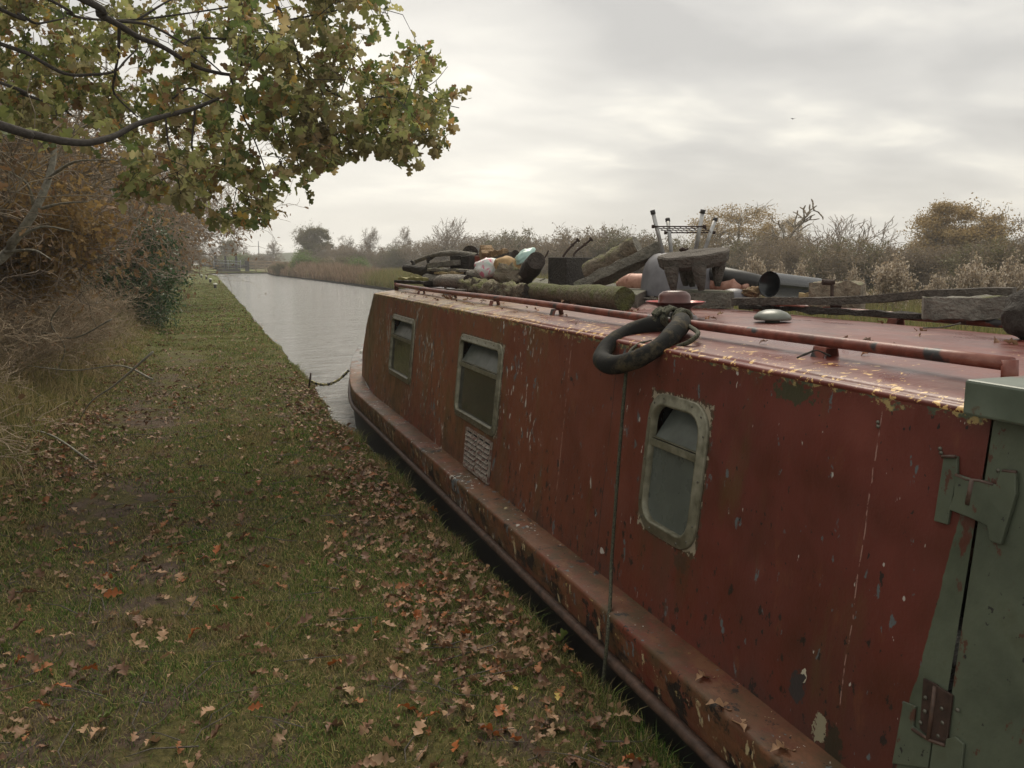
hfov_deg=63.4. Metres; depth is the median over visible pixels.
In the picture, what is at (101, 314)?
bramble
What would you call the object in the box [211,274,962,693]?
canal water
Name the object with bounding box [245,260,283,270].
fence
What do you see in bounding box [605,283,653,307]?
timber block
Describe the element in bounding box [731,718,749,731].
fallen leaf
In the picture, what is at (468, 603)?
fallen leaf
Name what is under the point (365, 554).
fallen leaf
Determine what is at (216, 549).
fallen leaf
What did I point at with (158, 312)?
holly bush
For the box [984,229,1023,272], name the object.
hedgerow bush
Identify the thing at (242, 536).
fallen leaf
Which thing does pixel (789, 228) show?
oak tree
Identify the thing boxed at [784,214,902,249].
many stemmed tree
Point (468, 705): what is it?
fallen leaf
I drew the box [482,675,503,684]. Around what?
fallen leaf
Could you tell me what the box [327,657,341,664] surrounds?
fallen leaf
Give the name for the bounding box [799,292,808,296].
board
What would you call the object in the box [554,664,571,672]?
fallen leaf
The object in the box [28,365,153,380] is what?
fallen branch
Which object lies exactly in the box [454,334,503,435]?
window
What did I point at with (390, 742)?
fallen leaf
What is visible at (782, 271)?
seed head plant
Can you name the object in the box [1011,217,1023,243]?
bare tree
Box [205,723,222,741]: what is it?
fallen leaf
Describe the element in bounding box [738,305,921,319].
batten
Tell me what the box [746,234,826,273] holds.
hedgerow bush
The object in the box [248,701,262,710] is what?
fallen leaf
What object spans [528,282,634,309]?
log
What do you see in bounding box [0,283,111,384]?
bramble
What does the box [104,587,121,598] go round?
fallen leaf
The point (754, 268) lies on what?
seed head plant
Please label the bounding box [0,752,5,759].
fallen leaf
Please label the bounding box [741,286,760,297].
dead leaf
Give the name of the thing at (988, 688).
side door
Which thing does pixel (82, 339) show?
bramble
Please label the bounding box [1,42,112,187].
hedge shrub
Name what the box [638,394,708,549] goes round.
window
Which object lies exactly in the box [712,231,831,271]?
hedgerow bush
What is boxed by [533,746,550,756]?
fallen leaf
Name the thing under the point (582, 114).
sky
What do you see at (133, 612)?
fallen leaf
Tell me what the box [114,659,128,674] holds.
fallen leaf
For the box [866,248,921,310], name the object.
seed head plant
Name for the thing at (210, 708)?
fallen leaf
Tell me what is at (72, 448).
fallen branch
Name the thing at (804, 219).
dead tree
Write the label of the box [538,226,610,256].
hedgerow bush
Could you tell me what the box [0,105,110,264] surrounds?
leaning sapling
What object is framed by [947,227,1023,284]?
hedgerow bush
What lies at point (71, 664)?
fallen leaf
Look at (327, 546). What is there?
fallen leaf
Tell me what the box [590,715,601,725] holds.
fallen leaf
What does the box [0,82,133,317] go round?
hedge shrub
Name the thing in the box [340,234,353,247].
bare tree
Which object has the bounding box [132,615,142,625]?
fallen leaf
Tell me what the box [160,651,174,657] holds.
fallen leaf
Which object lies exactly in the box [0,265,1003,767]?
ground
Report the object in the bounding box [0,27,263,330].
hedge shrub
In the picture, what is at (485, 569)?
fallen leaf
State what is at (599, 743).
fallen leaf
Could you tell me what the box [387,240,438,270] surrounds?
hedgerow bush
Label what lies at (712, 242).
hedgerow bush
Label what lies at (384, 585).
fallen leaf
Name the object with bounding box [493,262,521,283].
sack
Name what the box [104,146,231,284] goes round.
hedge shrub
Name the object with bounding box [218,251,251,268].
lockside bush
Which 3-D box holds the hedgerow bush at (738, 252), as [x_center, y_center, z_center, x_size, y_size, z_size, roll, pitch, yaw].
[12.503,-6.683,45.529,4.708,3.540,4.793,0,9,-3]
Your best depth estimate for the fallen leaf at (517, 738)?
2.58 m
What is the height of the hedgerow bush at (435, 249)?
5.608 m
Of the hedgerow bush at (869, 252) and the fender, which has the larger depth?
the hedgerow bush at (869, 252)
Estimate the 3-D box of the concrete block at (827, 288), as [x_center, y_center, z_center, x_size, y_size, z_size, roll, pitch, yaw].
[1.671,-0.453,4.310,0.265,0.192,0.301,6,10,35]
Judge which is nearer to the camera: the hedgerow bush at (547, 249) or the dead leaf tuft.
the dead leaf tuft
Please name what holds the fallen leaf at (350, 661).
on the ground at (160, 759)
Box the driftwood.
[411,250,478,263]
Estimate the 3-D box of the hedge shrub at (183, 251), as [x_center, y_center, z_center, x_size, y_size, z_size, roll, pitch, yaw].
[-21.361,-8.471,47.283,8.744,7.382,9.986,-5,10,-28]
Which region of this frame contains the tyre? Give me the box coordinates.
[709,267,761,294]
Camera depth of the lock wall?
105.49 m
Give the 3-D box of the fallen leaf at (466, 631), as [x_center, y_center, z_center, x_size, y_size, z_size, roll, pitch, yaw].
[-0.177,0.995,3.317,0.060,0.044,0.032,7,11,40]
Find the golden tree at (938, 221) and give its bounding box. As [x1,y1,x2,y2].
[896,192,1023,256]
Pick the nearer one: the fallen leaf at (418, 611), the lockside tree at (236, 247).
the fallen leaf at (418, 611)
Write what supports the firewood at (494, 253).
on the firewood at (506, 254)
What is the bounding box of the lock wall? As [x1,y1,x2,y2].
[206,271,256,271]
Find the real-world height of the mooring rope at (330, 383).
0.203 m
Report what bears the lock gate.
on the ground at (160, 759)
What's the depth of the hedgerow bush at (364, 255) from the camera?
107.61 m
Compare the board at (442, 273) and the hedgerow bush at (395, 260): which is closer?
the board at (442, 273)
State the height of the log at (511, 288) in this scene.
0.197 m
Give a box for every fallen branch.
[16,319,111,340]
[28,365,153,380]
[31,430,92,461]
[50,305,64,380]
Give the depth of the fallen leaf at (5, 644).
3.23 m
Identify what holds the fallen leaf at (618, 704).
on the ground at (160, 759)
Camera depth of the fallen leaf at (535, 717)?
2.67 m
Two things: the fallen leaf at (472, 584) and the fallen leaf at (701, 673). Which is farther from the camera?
the fallen leaf at (472, 584)
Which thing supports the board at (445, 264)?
on the board at (436, 269)
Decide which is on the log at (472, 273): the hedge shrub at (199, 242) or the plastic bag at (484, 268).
the plastic bag at (484, 268)
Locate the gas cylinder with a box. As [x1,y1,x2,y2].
[616,273,748,289]
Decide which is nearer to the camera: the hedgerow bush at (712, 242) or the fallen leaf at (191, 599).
the fallen leaf at (191, 599)
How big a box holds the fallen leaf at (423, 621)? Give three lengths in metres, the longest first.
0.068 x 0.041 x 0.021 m
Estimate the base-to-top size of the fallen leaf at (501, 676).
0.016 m
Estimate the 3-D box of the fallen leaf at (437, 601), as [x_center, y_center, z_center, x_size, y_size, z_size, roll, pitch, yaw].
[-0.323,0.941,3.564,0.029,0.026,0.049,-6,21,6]
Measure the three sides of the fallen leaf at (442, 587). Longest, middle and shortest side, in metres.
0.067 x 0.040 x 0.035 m
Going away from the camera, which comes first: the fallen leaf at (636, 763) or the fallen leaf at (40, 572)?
the fallen leaf at (636, 763)
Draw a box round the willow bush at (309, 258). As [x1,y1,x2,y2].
[286,248,316,271]
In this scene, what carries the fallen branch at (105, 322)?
on the verge grass at (75, 379)
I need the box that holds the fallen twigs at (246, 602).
[0,351,653,767]
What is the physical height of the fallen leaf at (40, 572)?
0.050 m
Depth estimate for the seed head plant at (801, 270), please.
16.85 m
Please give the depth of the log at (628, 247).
5.99 m
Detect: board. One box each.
[394,280,432,284]
[398,277,428,280]
[427,260,460,267]
[427,267,468,271]
[434,271,463,274]
[444,288,466,291]
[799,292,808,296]
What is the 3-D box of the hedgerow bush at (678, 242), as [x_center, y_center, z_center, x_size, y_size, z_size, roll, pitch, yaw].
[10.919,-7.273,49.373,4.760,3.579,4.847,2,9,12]
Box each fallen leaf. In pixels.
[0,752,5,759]
[1,642,10,649]
[5,618,25,632]
[7,587,15,603]
[14,654,25,663]
[15,603,22,612]
[19,588,36,596]
[28,699,49,705]
[33,567,44,576]
[48,714,64,721]
[54,682,70,686]
[67,659,81,668]
[82,663,98,670]
[90,727,107,738]
[95,714,111,726]
[96,707,116,718]
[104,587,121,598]
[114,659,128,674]
[126,609,140,614]
[129,631,142,645]
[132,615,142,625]
[144,735,160,744]
[156,629,168,641]
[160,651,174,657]
[174,571,183,580]
[183,760,193,767]
[186,595,198,607]
[187,627,200,639]
[200,706,215,716]
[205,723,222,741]
[211,580,225,586]
[212,544,220,554]
[234,532,246,542]
[237,511,244,520]
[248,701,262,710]
[273,668,283,677]
[289,700,302,712]
[296,613,312,624]
[323,541,332,550]
[325,719,343,730]
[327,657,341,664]
[340,606,354,614]
[346,654,356,666]
[361,551,370,563]
[380,620,394,626]
[381,580,393,588]
[382,736,400,745]
[388,671,407,679]
[389,663,407,679]
[397,703,415,709]
[398,663,409,673]
[402,533,408,541]
[402,638,414,651]
[412,719,425,734]
[413,609,420,620]
[414,696,426,700]
[416,617,430,625]
[427,656,441,662]
[434,598,439,606]
[436,582,449,589]
[451,737,460,751]
[459,644,466,655]
[460,599,474,608]
[460,699,474,709]
[461,628,471,633]
[468,578,477,589]
[478,723,501,736]
[479,564,489,573]
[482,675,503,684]
[493,704,505,716]
[497,673,505,681]
[502,604,515,614]
[505,670,516,678]
[510,733,521,740]
[514,663,524,672]
[516,626,532,634]
[521,646,529,655]
[527,714,548,723]
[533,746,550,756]
[537,642,549,648]
[552,628,567,642]
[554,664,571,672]
[554,692,559,700]
[588,697,594,714]
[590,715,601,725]
[596,739,606,748]
[607,702,628,715]
[622,753,640,762]
[625,758,645,767]
[695,670,714,680]
[706,697,731,709]
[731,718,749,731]
[770,739,794,751]
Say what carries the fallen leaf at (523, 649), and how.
on the ground at (160, 759)
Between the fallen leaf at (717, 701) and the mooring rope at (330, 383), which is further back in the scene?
the mooring rope at (330, 383)
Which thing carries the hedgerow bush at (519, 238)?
on the ground at (160, 759)
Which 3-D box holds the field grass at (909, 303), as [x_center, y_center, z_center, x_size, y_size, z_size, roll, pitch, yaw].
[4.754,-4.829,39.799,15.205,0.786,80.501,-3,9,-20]
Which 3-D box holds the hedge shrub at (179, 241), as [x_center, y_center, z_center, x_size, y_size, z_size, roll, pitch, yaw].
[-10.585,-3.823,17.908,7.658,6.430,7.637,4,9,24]
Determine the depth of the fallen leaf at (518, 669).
2.98 m
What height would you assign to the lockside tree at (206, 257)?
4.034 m
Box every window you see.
[388,314,414,383]
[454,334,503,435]
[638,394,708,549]
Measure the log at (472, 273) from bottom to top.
0.092 m
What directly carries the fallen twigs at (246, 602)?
on the ground at (160, 759)
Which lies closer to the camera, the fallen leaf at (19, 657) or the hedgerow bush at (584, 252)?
the fallen leaf at (19, 657)
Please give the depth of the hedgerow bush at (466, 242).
86.91 m
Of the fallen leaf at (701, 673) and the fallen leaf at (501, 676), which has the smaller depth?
the fallen leaf at (701, 673)
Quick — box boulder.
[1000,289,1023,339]
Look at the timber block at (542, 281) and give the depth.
7.64 m
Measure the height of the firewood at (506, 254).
0.074 m
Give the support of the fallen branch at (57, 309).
on the ground at (160, 759)
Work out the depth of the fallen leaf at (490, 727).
2.62 m
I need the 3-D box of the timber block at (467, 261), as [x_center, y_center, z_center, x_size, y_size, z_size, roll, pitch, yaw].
[-0.444,-1.139,8.000,0.177,0.210,0.279,-8,12,-43]
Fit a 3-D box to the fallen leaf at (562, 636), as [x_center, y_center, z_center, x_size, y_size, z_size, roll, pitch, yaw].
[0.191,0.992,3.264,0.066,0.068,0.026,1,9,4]
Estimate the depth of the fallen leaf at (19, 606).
3.51 m
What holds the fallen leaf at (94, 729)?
on the ground at (160, 759)
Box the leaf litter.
[0,279,658,767]
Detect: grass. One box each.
[0,288,165,564]
[449,271,1001,331]
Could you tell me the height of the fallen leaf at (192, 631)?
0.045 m
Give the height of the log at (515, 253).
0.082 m
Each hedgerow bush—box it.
[307,242,350,260]
[324,241,360,262]
[330,244,386,264]
[364,245,398,269]
[371,243,413,269]
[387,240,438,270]
[398,237,448,267]
[420,233,483,267]
[445,230,495,250]
[455,233,522,250]
[480,227,543,250]
[492,232,550,275]
[519,238,553,274]
[532,234,604,275]
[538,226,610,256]
[545,222,645,267]
[580,225,656,273]
[619,232,687,273]
[639,240,689,271]
[665,234,704,252]
[673,235,761,261]
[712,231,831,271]
[719,234,782,271]
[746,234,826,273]
[750,234,850,277]
[792,234,897,289]
[796,235,881,280]
[832,239,924,290]
[846,239,942,292]
[871,241,961,290]
[903,238,993,289]
[930,239,997,288]
[938,236,1022,288]
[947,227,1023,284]
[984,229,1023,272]
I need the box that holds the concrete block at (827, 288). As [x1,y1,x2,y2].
[808,279,865,308]
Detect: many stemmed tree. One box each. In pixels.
[419,217,468,267]
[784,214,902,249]
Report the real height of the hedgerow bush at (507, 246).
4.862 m
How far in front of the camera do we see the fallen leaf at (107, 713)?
2.70 m
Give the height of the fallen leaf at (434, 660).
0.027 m
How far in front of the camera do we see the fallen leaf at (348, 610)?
3.52 m
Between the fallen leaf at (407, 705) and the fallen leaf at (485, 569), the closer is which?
the fallen leaf at (407, 705)
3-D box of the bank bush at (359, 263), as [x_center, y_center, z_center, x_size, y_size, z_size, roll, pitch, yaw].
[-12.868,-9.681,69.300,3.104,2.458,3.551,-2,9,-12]
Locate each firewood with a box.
[479,245,493,259]
[488,248,508,257]
[494,252,511,258]
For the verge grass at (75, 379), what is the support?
on the ground at (160, 759)
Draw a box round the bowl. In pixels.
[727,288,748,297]
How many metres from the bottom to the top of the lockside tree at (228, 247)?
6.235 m
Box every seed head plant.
[739,247,767,310]
[771,257,787,273]
[790,255,816,314]
[827,271,841,318]
[842,259,864,317]
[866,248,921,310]
[917,267,948,310]
[946,251,990,288]
[982,262,1014,286]
[996,250,1023,290]
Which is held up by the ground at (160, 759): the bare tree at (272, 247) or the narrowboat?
the bare tree at (272, 247)
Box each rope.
[308,369,349,387]
[601,340,651,685]
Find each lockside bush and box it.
[196,255,237,268]
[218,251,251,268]
[227,251,282,268]
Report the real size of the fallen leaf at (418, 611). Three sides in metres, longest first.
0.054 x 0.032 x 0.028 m
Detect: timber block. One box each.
[450,255,474,274]
[532,278,547,282]
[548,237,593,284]
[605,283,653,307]
[921,294,1007,320]
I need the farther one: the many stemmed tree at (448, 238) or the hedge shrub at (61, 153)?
the many stemmed tree at (448, 238)
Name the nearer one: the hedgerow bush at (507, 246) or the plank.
the plank
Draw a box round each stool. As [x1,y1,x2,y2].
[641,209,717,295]
[657,247,729,290]
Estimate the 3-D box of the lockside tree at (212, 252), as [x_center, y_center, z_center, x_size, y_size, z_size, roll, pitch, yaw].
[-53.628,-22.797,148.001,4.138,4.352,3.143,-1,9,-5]
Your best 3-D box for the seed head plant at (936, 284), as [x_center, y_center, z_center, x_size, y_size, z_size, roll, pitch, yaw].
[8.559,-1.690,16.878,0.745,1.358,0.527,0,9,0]
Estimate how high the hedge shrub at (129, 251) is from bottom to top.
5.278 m
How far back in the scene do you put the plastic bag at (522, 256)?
6.85 m
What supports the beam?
on the narrowboat
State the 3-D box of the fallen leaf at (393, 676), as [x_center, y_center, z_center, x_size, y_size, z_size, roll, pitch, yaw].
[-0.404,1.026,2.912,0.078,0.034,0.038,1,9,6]
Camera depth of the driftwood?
8.06 m
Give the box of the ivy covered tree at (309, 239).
[290,218,334,257]
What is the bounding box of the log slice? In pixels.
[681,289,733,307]
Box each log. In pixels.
[402,257,435,275]
[422,274,471,287]
[455,277,529,298]
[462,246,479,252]
[466,269,493,279]
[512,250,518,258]
[516,252,544,284]
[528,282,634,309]
[582,236,641,276]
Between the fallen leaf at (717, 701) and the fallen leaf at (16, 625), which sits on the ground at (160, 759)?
the fallen leaf at (16, 625)
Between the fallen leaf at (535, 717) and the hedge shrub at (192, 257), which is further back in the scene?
the hedge shrub at (192, 257)
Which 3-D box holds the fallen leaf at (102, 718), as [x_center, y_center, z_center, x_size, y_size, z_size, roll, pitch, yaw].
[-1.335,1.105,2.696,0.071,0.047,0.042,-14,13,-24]
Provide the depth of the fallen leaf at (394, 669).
2.91 m
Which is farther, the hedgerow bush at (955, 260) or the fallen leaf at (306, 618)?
the hedgerow bush at (955, 260)
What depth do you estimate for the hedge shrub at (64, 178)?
9.64 m
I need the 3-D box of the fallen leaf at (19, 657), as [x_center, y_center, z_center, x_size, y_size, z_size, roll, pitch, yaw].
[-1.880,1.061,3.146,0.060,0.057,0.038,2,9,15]
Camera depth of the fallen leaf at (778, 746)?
2.16 m
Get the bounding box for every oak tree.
[0,0,471,233]
[684,200,791,249]
[759,214,812,251]
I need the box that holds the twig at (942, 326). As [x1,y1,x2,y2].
[923,323,960,328]
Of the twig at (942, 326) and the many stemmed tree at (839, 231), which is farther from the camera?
the many stemmed tree at (839, 231)
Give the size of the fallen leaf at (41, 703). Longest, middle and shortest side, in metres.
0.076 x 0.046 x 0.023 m
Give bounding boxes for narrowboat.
[348,283,1023,767]
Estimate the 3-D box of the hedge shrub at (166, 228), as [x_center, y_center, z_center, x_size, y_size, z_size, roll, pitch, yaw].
[-17.161,-7.005,36.651,7.841,7.426,10.520,-2,9,-13]
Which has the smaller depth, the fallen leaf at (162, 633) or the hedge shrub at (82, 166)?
the fallen leaf at (162, 633)
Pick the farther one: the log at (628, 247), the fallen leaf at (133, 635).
the log at (628, 247)
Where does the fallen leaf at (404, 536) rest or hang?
on the ground at (160, 759)
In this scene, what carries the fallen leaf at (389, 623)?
on the ground at (160, 759)
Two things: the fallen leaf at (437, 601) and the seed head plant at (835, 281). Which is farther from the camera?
the seed head plant at (835, 281)
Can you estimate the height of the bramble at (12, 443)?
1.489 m
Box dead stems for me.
[0,294,162,479]
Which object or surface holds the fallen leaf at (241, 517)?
on the ground at (160, 759)
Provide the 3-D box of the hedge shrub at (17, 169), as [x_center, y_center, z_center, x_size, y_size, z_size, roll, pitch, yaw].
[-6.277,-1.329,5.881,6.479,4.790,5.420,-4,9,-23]
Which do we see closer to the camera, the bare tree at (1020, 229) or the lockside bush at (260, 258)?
the bare tree at (1020, 229)
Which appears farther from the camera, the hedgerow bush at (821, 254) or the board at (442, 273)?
the hedgerow bush at (821, 254)
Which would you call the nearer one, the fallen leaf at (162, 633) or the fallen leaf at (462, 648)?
the fallen leaf at (462, 648)
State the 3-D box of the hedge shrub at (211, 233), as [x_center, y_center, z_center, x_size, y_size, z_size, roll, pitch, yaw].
[-11.977,-5.486,23.705,10.223,8.513,10.205,0,9,1]
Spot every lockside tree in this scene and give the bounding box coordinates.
[189,249,207,266]
[202,245,221,258]
[217,238,237,256]
[232,240,249,257]
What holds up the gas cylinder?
on the timber block at (639, 293)
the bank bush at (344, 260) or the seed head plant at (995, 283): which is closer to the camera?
the seed head plant at (995, 283)
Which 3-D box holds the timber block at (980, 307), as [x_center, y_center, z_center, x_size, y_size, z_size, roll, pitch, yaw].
[1.926,-0.321,3.485,0.360,0.112,0.101,3,9,21]
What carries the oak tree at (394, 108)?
on the ground at (160, 759)
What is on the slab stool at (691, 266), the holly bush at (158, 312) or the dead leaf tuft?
the dead leaf tuft
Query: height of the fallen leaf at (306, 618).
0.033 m
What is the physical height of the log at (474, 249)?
0.178 m
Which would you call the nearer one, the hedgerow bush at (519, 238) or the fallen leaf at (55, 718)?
the fallen leaf at (55, 718)
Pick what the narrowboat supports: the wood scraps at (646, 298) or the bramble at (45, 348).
the wood scraps at (646, 298)
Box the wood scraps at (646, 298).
[539,278,657,300]
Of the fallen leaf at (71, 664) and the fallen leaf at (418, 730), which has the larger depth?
the fallen leaf at (71, 664)
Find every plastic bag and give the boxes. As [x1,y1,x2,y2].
[474,258,495,277]
[515,247,535,264]
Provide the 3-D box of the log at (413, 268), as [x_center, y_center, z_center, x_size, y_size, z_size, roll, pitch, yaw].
[-0.968,-1.170,8.306,0.466,0.243,0.213,7,11,39]
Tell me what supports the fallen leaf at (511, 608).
on the ground at (160, 759)
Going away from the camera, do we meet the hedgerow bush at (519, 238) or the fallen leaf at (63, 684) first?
the fallen leaf at (63, 684)
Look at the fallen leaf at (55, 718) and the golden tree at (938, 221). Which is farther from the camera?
the golden tree at (938, 221)
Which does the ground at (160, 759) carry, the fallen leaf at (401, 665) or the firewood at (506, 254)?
the fallen leaf at (401, 665)
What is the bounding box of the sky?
[1,0,1023,259]
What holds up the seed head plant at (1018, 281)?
on the ground at (160, 759)
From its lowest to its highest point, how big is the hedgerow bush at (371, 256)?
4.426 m
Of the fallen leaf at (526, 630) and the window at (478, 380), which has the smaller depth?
the fallen leaf at (526, 630)
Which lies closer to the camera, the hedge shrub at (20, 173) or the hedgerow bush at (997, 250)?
the hedge shrub at (20, 173)
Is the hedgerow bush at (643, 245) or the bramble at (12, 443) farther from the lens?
the hedgerow bush at (643, 245)
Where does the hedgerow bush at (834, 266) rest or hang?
on the ground at (160, 759)
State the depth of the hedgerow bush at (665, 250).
53.06 m
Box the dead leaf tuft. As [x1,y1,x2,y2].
[679,247,688,251]
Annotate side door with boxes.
[949,420,1023,767]
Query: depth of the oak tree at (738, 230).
55.81 m
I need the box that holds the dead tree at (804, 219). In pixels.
[751,199,823,243]
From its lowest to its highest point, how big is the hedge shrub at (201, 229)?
5.984 m
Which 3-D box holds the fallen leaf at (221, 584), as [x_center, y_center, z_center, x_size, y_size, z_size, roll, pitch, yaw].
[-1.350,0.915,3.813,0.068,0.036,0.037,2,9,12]
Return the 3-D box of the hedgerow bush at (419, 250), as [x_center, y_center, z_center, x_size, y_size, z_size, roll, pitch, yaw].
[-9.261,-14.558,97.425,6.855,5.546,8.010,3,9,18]
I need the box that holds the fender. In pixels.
[593,305,700,374]
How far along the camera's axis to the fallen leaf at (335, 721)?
2.63 m
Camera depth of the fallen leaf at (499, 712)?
2.72 m
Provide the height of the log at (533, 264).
0.304 m
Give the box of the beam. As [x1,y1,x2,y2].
[573,241,660,284]
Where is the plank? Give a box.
[731,287,1016,305]
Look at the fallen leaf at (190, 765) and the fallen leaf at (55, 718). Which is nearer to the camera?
the fallen leaf at (190, 765)
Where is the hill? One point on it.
(286, 255)
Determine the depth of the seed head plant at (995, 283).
16.88 m
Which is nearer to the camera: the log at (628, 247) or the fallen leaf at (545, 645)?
the fallen leaf at (545, 645)
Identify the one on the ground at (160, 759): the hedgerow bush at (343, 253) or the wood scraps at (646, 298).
the hedgerow bush at (343, 253)
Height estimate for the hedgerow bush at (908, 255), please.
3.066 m
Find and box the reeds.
[266,259,1009,334]
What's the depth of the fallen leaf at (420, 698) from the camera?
2.75 m
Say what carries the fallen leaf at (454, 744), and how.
on the ground at (160, 759)
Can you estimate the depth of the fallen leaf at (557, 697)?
2.83 m
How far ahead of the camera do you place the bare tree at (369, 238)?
109.92 m
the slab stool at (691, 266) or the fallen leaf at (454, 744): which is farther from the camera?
the slab stool at (691, 266)
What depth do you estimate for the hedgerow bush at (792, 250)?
39.53 m
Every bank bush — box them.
[267,262,287,275]
[315,252,365,265]
[340,254,373,268]
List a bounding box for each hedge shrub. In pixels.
[0,0,168,298]
[0,0,203,334]
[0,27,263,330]
[0,63,289,308]
[0,70,124,399]
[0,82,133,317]
[0,126,251,361]
[0,130,232,300]
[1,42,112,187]
[1,81,64,326]
[4,63,308,306]
[5,96,219,296]
[41,128,209,286]
[71,139,235,288]
[92,162,202,278]
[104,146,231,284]
[142,216,207,281]
[161,205,223,278]
[178,238,215,274]
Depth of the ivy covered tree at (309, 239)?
115.31 m
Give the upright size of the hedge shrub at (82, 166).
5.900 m
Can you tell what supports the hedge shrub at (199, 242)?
on the ground at (160, 759)
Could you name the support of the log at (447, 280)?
on the narrowboat
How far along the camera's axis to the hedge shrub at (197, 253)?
70.86 m
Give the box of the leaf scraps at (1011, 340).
[401,287,1018,354]
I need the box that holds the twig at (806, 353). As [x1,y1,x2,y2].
[797,350,830,358]
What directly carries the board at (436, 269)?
on the board at (442, 273)
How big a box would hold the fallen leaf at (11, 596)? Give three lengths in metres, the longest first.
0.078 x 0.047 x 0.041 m
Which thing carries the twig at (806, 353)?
on the narrowboat
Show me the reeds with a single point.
(356, 274)
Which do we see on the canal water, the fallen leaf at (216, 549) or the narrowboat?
the narrowboat
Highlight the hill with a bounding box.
[201,252,406,265]
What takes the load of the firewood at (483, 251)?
on the crate
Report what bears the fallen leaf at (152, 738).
on the ground at (160, 759)
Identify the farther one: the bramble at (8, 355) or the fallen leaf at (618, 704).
the bramble at (8, 355)
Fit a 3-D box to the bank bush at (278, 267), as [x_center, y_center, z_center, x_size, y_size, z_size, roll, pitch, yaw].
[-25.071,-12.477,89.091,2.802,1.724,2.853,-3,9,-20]
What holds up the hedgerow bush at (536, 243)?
on the ground at (160, 759)
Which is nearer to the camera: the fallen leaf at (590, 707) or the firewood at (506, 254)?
the fallen leaf at (590, 707)
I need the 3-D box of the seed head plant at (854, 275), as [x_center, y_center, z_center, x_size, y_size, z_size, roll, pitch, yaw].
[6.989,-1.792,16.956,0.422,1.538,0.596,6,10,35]
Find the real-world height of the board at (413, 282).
0.046 m
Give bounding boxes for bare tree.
[265,239,285,262]
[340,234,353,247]
[356,227,381,253]
[389,226,415,250]
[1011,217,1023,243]
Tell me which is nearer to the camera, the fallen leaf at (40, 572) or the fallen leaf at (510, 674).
the fallen leaf at (510, 674)
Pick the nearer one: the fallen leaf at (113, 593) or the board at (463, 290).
the fallen leaf at (113, 593)
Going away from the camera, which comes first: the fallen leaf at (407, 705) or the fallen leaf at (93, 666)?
the fallen leaf at (407, 705)
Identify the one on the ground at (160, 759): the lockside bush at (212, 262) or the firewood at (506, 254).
the lockside bush at (212, 262)
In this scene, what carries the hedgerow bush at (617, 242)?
on the ground at (160, 759)
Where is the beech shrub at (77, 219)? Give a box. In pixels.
[0,163,137,314]
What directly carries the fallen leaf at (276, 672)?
on the ground at (160, 759)
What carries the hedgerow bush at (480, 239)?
on the ground at (160, 759)
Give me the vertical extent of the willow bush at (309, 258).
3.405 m
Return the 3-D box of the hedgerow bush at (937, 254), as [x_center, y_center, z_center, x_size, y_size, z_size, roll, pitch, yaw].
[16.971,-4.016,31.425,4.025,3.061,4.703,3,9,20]
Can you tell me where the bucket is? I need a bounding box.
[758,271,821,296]
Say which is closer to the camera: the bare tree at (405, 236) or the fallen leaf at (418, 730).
the fallen leaf at (418, 730)
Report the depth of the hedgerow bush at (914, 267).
32.30 m
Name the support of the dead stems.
on the ground at (160, 759)
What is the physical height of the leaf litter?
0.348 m
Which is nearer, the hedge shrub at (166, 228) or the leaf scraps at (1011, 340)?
the leaf scraps at (1011, 340)
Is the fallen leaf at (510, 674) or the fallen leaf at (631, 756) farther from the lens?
the fallen leaf at (510, 674)
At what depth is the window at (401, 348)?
6.89 m
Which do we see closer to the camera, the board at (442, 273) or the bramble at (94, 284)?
the board at (442, 273)
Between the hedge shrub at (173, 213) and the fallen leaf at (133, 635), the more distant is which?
the hedge shrub at (173, 213)
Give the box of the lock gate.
[193,256,248,270]
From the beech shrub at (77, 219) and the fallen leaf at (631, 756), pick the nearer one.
the fallen leaf at (631, 756)
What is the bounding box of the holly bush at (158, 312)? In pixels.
[55,205,198,329]
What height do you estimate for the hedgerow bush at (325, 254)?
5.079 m
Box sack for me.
[493,256,520,268]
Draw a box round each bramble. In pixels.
[0,268,155,346]
[0,272,150,367]
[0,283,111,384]
[0,310,65,422]
[0,401,68,494]
[2,271,150,326]
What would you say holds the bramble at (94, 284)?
on the ground at (160, 759)
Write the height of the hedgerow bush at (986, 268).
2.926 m
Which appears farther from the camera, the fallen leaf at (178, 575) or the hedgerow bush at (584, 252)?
the hedgerow bush at (584, 252)
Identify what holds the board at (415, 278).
on the board at (413, 282)

